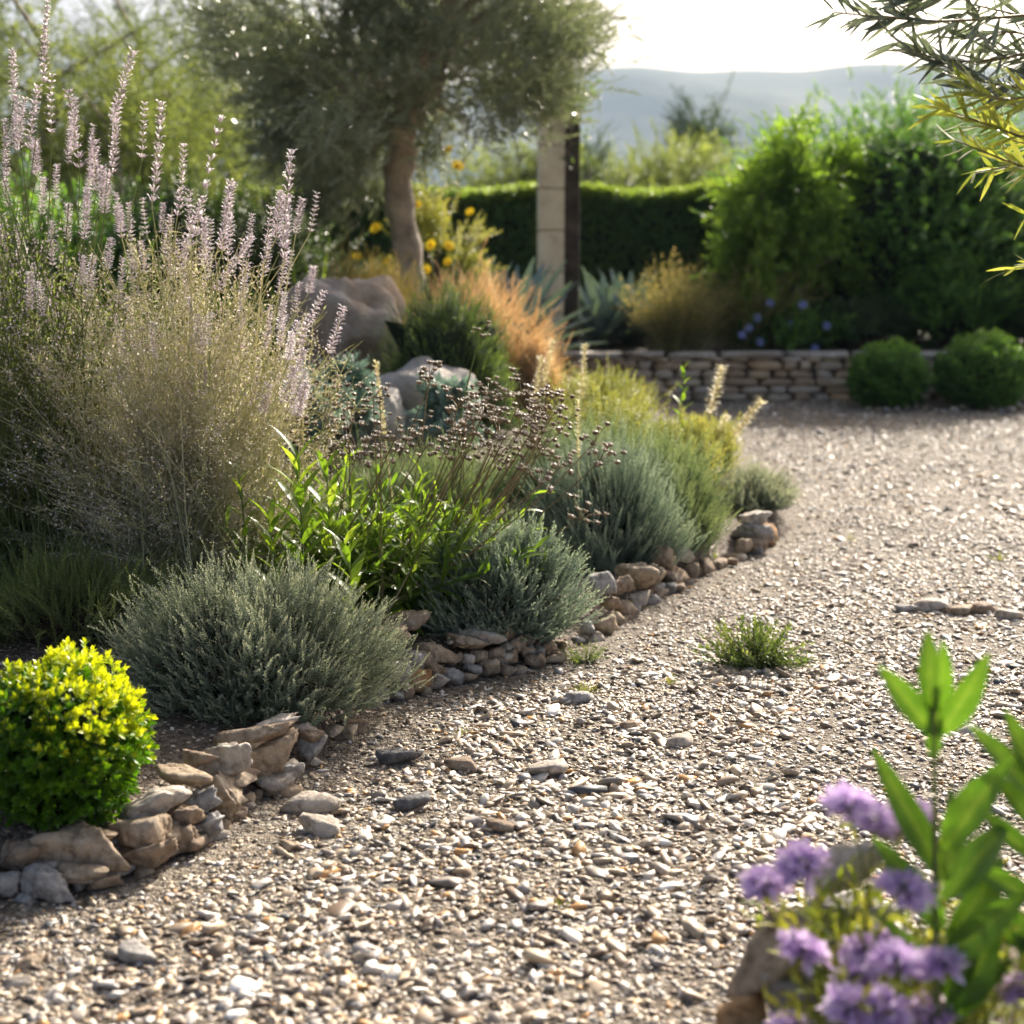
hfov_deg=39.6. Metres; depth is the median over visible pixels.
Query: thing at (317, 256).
background shrub
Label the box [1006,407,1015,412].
rim stone
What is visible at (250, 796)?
edging stone
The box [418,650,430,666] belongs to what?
edging stone
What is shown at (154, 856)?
edging stone
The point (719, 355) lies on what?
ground
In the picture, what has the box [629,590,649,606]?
edging stone
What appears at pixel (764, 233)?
bright shrub
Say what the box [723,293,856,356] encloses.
blue flowered plant
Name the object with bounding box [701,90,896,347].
bright shrub
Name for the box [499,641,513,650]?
edging stone
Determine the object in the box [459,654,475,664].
edging stone
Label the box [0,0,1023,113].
sky
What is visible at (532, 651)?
edging stone
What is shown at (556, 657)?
edging stone
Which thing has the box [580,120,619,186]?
tree
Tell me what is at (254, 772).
edging stone
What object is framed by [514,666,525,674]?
edging stone
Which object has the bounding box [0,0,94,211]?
garden tree
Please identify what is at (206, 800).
edging stone
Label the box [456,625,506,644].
edging stone
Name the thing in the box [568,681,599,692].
weed tuft
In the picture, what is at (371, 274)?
feathery grass
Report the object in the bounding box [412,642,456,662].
edging stone
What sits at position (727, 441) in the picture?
spurge
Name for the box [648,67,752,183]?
pine tree
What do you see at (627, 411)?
spurge
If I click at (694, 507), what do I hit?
silver shrub
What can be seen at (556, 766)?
loose stone
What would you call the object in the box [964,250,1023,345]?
dark side bush
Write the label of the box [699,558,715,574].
edging stone
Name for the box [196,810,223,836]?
edging stone
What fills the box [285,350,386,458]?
glaucous plant
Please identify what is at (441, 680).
edging stone
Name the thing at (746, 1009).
foreground stone
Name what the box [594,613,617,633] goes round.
edging stone
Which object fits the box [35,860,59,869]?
edging stone
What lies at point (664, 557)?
edging stone
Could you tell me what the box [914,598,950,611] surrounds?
loose stone
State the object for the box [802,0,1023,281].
overhanging olive
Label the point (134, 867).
edging stone
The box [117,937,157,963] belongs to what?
loose stone
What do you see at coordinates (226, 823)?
edging stone
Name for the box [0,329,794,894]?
garden bed
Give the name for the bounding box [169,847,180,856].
edging stone
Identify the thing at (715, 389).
dry stalk
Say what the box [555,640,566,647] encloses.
edging stone
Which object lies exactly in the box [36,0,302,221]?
garden tree
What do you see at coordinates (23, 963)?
loose stone
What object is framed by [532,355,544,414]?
dry stalk
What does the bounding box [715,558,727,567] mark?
edging stone
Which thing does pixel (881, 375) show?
ball shrub
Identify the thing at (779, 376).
stone wall
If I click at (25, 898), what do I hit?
edging stone
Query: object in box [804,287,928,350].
groundcover shrub
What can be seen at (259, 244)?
background shrub
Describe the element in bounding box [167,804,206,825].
edging stone
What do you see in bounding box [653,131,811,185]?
shrub
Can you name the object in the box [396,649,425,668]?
edging stone
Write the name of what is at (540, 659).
edging stone
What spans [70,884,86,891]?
edging stone
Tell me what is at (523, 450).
feathery shrub
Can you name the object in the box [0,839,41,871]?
edging stone
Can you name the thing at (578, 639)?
edging stone
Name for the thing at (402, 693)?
edging stone
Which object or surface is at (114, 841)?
edging stone
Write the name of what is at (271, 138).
garden tree
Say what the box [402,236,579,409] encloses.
feathery grass
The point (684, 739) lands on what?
loose stone
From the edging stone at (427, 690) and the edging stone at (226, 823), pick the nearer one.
the edging stone at (226, 823)
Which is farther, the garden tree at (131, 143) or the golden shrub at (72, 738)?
the garden tree at (131, 143)
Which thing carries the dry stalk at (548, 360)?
on the garden bed
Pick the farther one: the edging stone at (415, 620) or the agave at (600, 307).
the agave at (600, 307)
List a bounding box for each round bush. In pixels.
[367,251,526,431]
[689,59,1023,340]
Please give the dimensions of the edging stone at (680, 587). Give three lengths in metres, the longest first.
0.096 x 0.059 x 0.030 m
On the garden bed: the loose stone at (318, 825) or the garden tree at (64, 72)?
the garden tree at (64, 72)
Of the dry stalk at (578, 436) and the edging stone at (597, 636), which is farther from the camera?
the dry stalk at (578, 436)
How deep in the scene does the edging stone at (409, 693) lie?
4.26 m
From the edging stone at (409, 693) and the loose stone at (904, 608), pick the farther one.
the loose stone at (904, 608)
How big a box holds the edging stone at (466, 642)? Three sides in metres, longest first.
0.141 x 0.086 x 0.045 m
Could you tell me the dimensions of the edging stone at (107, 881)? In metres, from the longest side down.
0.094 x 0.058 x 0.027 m
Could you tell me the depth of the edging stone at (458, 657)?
4.48 m
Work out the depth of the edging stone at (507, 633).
4.62 m
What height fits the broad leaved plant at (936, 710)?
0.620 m
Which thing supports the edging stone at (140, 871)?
on the gravel path
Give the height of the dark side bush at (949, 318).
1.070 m
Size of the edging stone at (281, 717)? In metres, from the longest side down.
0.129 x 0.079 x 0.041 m
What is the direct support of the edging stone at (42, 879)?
on the gravel path
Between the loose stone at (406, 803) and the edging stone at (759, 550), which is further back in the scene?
the edging stone at (759, 550)
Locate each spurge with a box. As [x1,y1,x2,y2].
[536,374,672,442]
[539,351,678,427]
[633,404,737,494]
[660,405,751,481]
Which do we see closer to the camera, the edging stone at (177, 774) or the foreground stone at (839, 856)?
the foreground stone at (839, 856)
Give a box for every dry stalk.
[372,360,394,519]
[528,339,557,458]
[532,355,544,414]
[575,398,581,542]
[576,343,589,434]
[702,365,726,438]
[717,414,729,440]
[723,398,766,448]
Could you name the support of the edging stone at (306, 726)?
on the edging stone at (312, 736)
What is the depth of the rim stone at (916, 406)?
12.54 m
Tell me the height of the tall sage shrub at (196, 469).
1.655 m
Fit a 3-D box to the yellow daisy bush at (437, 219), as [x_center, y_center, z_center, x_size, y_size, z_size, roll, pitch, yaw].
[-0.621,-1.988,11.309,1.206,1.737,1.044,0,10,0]
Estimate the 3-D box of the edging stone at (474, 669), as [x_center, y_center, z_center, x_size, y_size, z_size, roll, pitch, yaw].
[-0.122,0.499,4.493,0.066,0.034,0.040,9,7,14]
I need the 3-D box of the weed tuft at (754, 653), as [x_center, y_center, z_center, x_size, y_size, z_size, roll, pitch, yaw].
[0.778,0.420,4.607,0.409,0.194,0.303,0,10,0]
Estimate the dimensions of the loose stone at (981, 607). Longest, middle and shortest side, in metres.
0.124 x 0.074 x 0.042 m
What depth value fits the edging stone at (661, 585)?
5.63 m
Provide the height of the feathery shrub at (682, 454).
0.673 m
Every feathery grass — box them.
[301,229,432,324]
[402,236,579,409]
[507,309,574,419]
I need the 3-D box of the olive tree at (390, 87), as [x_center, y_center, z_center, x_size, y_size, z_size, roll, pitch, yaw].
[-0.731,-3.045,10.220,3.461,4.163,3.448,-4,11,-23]
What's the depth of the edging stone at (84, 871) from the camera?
2.96 m
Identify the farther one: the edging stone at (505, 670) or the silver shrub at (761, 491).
the silver shrub at (761, 491)
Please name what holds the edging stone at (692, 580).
on the gravel path
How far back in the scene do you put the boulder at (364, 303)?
8.24 m
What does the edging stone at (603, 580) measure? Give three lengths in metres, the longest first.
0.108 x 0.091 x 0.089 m
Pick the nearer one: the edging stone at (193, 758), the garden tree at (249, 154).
the edging stone at (193, 758)
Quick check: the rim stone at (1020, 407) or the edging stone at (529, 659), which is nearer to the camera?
the edging stone at (529, 659)
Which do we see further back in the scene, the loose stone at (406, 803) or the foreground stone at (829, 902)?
the loose stone at (406, 803)
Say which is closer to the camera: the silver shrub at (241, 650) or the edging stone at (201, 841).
the edging stone at (201, 841)
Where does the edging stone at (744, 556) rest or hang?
on the gravel path
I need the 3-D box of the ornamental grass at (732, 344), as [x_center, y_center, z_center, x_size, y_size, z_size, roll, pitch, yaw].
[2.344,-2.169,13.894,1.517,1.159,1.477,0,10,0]
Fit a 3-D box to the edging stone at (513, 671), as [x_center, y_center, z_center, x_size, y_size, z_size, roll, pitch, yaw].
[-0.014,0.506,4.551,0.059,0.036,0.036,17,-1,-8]
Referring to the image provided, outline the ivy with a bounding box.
[536,78,606,170]
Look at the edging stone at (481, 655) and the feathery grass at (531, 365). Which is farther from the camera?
the feathery grass at (531, 365)
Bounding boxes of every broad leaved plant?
[872,631,1023,1022]
[967,708,1023,970]
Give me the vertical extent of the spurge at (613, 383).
0.518 m
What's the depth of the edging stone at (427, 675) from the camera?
4.33 m
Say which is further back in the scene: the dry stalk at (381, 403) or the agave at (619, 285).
the agave at (619, 285)
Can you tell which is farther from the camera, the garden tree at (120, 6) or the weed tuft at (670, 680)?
the garden tree at (120, 6)
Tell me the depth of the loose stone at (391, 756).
3.71 m
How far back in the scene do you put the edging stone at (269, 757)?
3.52 m
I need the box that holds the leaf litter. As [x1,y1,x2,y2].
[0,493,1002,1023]
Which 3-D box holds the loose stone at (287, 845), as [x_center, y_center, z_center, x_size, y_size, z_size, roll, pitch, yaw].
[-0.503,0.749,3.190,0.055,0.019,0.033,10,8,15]
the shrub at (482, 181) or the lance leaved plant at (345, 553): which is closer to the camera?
the lance leaved plant at (345, 553)
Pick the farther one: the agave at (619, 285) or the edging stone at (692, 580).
the agave at (619, 285)
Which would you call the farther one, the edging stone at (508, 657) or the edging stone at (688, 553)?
the edging stone at (688, 553)
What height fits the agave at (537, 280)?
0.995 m
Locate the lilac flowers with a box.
[735,778,1023,1023]
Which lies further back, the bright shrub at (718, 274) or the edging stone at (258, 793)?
the bright shrub at (718, 274)
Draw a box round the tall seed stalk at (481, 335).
[450,321,490,510]
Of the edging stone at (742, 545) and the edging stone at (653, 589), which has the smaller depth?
the edging stone at (653, 589)
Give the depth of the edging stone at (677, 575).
5.70 m
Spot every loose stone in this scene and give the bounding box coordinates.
[4,974,31,988]
[14,953,44,969]
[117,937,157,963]
[279,839,300,851]
[280,791,341,813]
[297,812,340,836]
[375,747,420,765]
[392,790,430,811]
[444,756,477,772]
[485,817,515,832]
[527,758,568,775]
[563,691,594,703]
[620,720,639,729]
[666,731,692,746]
[895,604,918,611]
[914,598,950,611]
[946,604,971,614]
[971,602,996,613]
[994,608,1022,619]
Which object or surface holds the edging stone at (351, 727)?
on the gravel path
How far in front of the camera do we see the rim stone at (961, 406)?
12.54 m
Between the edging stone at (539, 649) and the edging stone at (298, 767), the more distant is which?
the edging stone at (539, 649)
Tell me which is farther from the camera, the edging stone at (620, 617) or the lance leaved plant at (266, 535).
the edging stone at (620, 617)
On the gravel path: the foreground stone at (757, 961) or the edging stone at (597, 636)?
the edging stone at (597, 636)
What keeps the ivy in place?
attached to the stone pillar
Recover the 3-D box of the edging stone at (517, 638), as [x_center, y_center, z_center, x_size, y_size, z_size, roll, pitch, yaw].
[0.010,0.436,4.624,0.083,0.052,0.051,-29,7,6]
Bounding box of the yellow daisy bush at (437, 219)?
[352,145,509,297]
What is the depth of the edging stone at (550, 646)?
4.66 m
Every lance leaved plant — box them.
[226,460,262,587]
[248,496,302,600]
[263,425,340,578]
[278,441,372,603]
[323,523,382,656]
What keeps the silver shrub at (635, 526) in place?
on the garden bed
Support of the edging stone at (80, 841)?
on the garden bed
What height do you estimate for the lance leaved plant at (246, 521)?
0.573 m
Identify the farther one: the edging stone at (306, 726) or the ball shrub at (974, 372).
the ball shrub at (974, 372)
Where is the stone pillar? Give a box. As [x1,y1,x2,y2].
[537,94,567,359]
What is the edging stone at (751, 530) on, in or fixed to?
on the garden bed
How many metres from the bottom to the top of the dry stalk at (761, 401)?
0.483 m
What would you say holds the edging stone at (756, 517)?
on the edging stone at (751, 530)
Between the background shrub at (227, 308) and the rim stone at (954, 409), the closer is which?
the background shrub at (227, 308)
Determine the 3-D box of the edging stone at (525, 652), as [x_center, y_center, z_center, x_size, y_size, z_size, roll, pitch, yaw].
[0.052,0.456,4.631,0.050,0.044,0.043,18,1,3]
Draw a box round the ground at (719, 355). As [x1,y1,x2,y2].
[555,353,850,369]
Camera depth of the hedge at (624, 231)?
16.02 m
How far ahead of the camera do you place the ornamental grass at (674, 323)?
13.57 m
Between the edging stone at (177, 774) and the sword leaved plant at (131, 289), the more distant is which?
the sword leaved plant at (131, 289)
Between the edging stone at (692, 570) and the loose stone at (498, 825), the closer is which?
the loose stone at (498, 825)
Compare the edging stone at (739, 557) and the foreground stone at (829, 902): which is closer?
the foreground stone at (829, 902)
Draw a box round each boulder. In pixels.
[262,275,406,389]
[347,387,405,456]
[373,356,481,444]
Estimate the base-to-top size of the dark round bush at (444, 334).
1.022 m
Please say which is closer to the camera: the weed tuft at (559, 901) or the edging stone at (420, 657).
the weed tuft at (559, 901)
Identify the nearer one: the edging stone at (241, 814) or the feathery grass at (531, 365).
the edging stone at (241, 814)
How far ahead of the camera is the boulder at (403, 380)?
7.38 m
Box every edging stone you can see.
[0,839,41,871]
[0,870,21,897]
[12,892,38,904]
[19,859,74,903]
[29,818,131,871]
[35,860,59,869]
[55,862,108,880]
[57,870,106,884]
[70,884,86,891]
[86,874,122,889]
[101,828,119,840]
[105,813,171,848]
[106,863,136,875]
[110,838,118,845]
[118,785,191,820]
[118,847,129,854]
[121,838,177,868]
[133,866,154,877]
[155,763,212,785]
[165,819,182,841]
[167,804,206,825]
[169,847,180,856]
[177,824,198,853]
[181,785,222,813]
[182,749,217,766]
[185,833,208,851]
[193,815,224,832]
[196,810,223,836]
[198,742,252,774]
[206,769,247,819]
[208,771,257,787]
[213,720,296,745]
[213,830,231,840]
[222,817,230,829]
[232,805,247,820]
[242,802,255,808]
[243,791,255,803]
[245,768,260,775]
[249,727,298,782]
[255,758,298,791]
[255,781,302,796]
[255,789,263,799]
[256,712,300,725]
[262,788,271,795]
[275,762,304,777]
[289,723,323,741]
[294,722,316,730]
[297,733,327,762]
[305,757,324,765]
[324,724,344,737]
[332,724,357,739]
[336,717,369,733]
[343,730,354,739]
[364,625,411,638]
[369,697,381,707]
[371,688,391,701]
[374,660,411,684]
[381,610,431,630]
[390,692,404,699]
[392,689,404,701]
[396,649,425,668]
[398,686,414,699]
[409,668,431,692]
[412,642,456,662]
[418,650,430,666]
[418,686,430,695]
[425,660,446,674]
[430,674,434,689]
[432,673,449,689]
[444,667,465,685]
[446,632,488,649]
[446,652,463,666]
[447,640,454,644]
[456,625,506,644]
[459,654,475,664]
[463,664,481,675]
[463,673,477,681]
[470,649,488,663]
[478,658,499,675]
[488,646,505,659]
[498,653,513,664]
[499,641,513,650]
[500,662,511,676]
[501,629,514,643]
[504,647,517,664]
[507,665,517,675]
[508,621,516,640]
[509,633,522,647]
[513,635,525,652]
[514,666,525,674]
[515,664,526,673]
[520,644,535,654]
[521,646,535,656]
[525,653,544,668]
[526,636,535,643]
[530,652,545,667]
[534,645,544,656]
[541,640,555,653]
[545,651,566,662]
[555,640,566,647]
[571,636,585,642]
[579,620,595,633]
[579,632,588,639]
[584,571,616,596]
[586,631,605,641]
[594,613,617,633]
[599,596,620,609]
[603,611,626,623]
[612,575,635,596]
[614,562,658,589]
[615,599,638,614]
[624,615,632,620]
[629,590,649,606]
[633,604,640,612]
[646,545,676,569]
[647,586,659,591]
[648,562,667,587]
[648,594,660,604]
[657,582,664,588]
[658,589,668,597]
[663,566,690,583]
[665,582,676,592]
[666,544,694,562]
[676,583,685,591]
[682,563,699,577]
[685,578,697,583]
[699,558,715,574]
[714,560,723,568]
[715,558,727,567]
[724,553,743,560]
[727,558,737,564]
[730,524,774,540]
[735,538,753,552]
[736,553,746,560]
[737,510,771,524]
[744,536,768,552]
[753,546,762,553]
[764,523,778,546]
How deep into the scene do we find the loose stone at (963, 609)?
5.28 m
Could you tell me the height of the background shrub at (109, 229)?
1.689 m
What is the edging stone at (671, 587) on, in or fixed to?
on the gravel path
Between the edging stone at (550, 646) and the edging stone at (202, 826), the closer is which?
the edging stone at (202, 826)
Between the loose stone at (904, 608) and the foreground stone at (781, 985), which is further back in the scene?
the loose stone at (904, 608)
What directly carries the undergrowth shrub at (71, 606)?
on the garden bed
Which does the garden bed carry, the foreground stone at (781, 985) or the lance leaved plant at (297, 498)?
the lance leaved plant at (297, 498)
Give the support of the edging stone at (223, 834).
on the gravel path
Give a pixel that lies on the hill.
(753, 92)
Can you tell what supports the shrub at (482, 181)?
on the terrace soil
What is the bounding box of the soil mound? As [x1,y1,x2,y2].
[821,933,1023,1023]
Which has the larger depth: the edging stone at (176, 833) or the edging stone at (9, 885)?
the edging stone at (176, 833)
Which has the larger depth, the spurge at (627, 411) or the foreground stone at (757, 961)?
the spurge at (627, 411)
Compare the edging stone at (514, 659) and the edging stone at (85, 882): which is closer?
the edging stone at (85, 882)
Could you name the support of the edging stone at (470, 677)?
on the gravel path
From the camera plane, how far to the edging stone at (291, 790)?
3.51 m
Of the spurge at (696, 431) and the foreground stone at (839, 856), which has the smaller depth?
the foreground stone at (839, 856)
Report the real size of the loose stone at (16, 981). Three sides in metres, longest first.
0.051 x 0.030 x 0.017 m
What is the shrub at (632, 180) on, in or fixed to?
on the terrace soil
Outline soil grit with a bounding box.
[0,448,789,835]
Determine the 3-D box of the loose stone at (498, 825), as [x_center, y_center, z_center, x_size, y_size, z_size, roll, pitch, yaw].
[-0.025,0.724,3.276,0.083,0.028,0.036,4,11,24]
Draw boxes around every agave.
[427,255,567,335]
[456,252,608,351]
[560,265,651,345]
[579,267,677,342]
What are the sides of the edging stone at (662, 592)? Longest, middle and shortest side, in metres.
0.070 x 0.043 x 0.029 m
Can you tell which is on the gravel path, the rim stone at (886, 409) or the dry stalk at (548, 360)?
the rim stone at (886, 409)
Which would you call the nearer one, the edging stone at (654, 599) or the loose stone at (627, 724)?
the loose stone at (627, 724)
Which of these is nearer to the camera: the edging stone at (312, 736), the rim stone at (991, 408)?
the edging stone at (312, 736)
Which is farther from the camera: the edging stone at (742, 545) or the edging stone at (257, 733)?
the edging stone at (742, 545)
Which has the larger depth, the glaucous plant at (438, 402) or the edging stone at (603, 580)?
the glaucous plant at (438, 402)
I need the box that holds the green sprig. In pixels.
[667,361,694,427]
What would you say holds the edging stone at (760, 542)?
on the garden bed
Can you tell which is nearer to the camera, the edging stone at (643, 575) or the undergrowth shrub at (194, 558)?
the undergrowth shrub at (194, 558)
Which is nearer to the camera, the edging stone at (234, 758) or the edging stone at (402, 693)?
the edging stone at (234, 758)
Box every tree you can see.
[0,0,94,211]
[0,0,217,217]
[0,40,243,222]
[21,0,269,214]
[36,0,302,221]
[128,11,354,201]
[142,0,663,299]
[163,3,442,187]
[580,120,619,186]
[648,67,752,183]
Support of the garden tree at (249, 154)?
on the back garden soil
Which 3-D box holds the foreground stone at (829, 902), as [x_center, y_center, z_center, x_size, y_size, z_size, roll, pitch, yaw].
[0.538,0.657,2.245,0.158,0.101,0.095,5,11,28]
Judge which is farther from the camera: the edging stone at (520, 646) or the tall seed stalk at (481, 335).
the tall seed stalk at (481, 335)
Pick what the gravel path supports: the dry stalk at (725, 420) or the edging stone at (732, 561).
the edging stone at (732, 561)
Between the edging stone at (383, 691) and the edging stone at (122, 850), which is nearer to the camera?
the edging stone at (122, 850)
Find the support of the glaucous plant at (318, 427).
on the garden bed
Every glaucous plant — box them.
[270,367,362,464]
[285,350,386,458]
[398,370,496,466]
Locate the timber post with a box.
[563,105,580,350]
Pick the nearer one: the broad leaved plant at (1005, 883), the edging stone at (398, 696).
the broad leaved plant at (1005, 883)
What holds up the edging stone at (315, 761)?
on the gravel path
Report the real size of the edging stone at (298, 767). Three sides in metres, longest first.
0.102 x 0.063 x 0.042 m
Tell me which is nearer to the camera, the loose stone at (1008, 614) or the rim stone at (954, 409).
the loose stone at (1008, 614)
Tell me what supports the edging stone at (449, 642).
on the edging stone at (466, 642)
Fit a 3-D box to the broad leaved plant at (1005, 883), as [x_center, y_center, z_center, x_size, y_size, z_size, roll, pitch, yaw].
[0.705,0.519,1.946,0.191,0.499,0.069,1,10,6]
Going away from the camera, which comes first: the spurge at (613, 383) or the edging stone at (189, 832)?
the edging stone at (189, 832)
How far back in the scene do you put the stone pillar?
13.48 m
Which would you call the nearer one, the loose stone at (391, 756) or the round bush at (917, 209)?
the loose stone at (391, 756)
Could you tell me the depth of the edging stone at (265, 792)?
3.51 m
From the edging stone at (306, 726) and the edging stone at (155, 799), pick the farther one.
the edging stone at (306, 726)
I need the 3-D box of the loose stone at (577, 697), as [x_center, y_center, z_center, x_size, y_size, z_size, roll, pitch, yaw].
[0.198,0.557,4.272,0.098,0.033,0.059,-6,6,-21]
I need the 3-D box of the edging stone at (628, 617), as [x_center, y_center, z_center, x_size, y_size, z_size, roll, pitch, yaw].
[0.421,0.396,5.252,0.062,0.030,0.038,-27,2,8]
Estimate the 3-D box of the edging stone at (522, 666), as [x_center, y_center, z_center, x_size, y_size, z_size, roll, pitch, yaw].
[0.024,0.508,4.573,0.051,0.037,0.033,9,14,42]
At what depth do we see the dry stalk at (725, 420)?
7.33 m
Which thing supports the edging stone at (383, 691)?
on the garden bed
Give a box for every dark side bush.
[885,245,1023,347]
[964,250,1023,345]
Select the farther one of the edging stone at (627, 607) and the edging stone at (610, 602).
the edging stone at (627, 607)
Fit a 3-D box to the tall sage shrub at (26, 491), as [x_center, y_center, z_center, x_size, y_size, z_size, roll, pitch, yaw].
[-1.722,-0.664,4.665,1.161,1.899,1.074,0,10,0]
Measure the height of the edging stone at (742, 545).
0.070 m
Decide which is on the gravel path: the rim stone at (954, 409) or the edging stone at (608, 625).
the rim stone at (954, 409)
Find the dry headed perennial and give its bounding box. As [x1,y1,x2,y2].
[213,360,626,637]
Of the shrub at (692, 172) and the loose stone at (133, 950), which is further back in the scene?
the shrub at (692, 172)
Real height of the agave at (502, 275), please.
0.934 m
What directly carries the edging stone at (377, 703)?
on the garden bed
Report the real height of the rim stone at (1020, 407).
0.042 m
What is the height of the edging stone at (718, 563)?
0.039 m
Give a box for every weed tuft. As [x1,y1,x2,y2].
[544,894,569,908]
[560,641,609,664]
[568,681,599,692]
[662,674,676,684]
[687,614,814,668]
[770,645,822,667]
[985,548,1007,559]
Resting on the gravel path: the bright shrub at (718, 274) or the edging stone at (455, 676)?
the edging stone at (455, 676)
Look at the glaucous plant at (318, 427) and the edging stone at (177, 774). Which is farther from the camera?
the glaucous plant at (318, 427)
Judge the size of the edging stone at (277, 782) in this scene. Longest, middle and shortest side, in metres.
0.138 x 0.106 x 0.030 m
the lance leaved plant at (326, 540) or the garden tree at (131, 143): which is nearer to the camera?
the lance leaved plant at (326, 540)
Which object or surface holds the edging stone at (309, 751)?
on the gravel path
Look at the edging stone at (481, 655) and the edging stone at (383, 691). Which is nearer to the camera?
the edging stone at (383, 691)
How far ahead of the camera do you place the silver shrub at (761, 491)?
6.98 m
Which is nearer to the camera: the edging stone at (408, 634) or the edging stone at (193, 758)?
the edging stone at (193, 758)
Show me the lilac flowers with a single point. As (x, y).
(851, 983)
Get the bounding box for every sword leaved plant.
[52,236,184,381]
[260,233,348,322]
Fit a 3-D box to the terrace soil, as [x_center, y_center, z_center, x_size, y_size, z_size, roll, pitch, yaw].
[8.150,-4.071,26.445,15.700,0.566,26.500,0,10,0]
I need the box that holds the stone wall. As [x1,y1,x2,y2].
[562,350,1023,400]
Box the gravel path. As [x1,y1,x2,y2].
[0,399,1023,1023]
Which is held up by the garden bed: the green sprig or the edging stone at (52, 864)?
the green sprig
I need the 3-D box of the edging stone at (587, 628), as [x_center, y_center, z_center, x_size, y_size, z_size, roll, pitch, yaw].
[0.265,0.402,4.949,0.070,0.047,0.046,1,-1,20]
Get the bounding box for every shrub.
[0,0,149,591]
[0,99,369,607]
[0,148,190,364]
[0,525,228,655]
[0,636,159,831]
[18,478,264,600]
[23,156,329,327]
[87,535,436,726]
[123,277,281,393]
[203,184,391,323]
[309,421,534,536]
[411,503,613,644]
[438,128,627,207]
[475,396,690,523]
[481,125,731,189]
[509,406,710,572]
[568,402,743,547]
[586,116,746,188]
[632,434,743,557]
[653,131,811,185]
[696,252,799,298]
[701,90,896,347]
[701,134,823,346]
[709,452,803,512]
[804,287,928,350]
[845,336,939,408]
[932,328,1023,410]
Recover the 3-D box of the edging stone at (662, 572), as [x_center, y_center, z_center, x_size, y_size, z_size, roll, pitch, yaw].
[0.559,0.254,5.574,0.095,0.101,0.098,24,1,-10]
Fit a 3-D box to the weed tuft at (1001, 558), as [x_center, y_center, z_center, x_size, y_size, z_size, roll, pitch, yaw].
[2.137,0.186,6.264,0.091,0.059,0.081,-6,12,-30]
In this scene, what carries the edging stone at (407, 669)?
on the edging stone at (383, 691)
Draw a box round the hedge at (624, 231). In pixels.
[192,179,752,332]
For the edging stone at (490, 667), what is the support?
on the gravel path
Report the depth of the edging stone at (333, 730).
3.82 m
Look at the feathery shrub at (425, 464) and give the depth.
5.87 m
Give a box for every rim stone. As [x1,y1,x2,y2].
[874,407,881,412]
[883,407,889,412]
[912,404,918,409]
[949,407,958,411]
[959,404,968,409]
[988,406,995,410]
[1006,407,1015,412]
[1016,405,1023,409]
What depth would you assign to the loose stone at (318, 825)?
3.27 m
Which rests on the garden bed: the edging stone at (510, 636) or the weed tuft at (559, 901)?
the edging stone at (510, 636)
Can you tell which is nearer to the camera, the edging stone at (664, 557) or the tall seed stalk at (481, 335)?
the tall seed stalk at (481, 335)
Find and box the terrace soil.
[559,328,1023,354]
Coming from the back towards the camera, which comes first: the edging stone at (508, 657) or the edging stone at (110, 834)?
the edging stone at (508, 657)
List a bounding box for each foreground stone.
[714,992,767,1023]
[724,906,820,998]
[760,965,839,1023]
[804,894,904,954]
[810,841,882,898]
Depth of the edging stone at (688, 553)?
5.81 m
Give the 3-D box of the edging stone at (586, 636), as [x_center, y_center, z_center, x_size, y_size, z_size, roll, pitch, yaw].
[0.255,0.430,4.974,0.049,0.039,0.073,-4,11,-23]
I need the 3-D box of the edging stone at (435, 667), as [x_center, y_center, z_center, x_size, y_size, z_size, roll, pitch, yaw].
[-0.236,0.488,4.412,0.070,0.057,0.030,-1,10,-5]
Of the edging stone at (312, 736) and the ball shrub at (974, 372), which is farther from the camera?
the ball shrub at (974, 372)
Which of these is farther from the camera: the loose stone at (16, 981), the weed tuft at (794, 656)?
the weed tuft at (794, 656)
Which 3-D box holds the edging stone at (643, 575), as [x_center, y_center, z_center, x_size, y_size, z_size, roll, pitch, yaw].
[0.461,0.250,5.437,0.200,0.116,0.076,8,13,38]
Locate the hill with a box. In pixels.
[0,63,1023,219]
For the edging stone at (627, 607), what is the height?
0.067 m
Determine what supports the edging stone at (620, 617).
on the gravel path
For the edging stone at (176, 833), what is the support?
on the garden bed
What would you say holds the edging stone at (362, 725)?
on the gravel path
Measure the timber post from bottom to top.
2.360 m
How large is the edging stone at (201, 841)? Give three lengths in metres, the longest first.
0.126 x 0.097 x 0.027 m
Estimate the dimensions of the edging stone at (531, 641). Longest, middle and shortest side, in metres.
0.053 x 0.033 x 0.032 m
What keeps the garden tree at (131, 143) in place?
on the garden bed
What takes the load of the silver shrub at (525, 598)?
on the garden bed
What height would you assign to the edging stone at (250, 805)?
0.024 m
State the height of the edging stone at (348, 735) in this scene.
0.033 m
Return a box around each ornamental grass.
[612,247,739,351]
[675,244,830,350]
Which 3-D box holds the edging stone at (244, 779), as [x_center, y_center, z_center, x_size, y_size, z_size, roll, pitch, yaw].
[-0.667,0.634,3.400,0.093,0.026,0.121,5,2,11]
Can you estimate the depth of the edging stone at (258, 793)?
3.49 m
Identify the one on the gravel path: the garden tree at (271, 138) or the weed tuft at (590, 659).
the weed tuft at (590, 659)
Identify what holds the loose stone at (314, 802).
on the gravel path
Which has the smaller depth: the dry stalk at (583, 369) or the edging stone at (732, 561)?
the edging stone at (732, 561)
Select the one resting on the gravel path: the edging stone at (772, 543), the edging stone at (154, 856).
the edging stone at (772, 543)
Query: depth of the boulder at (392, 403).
7.13 m

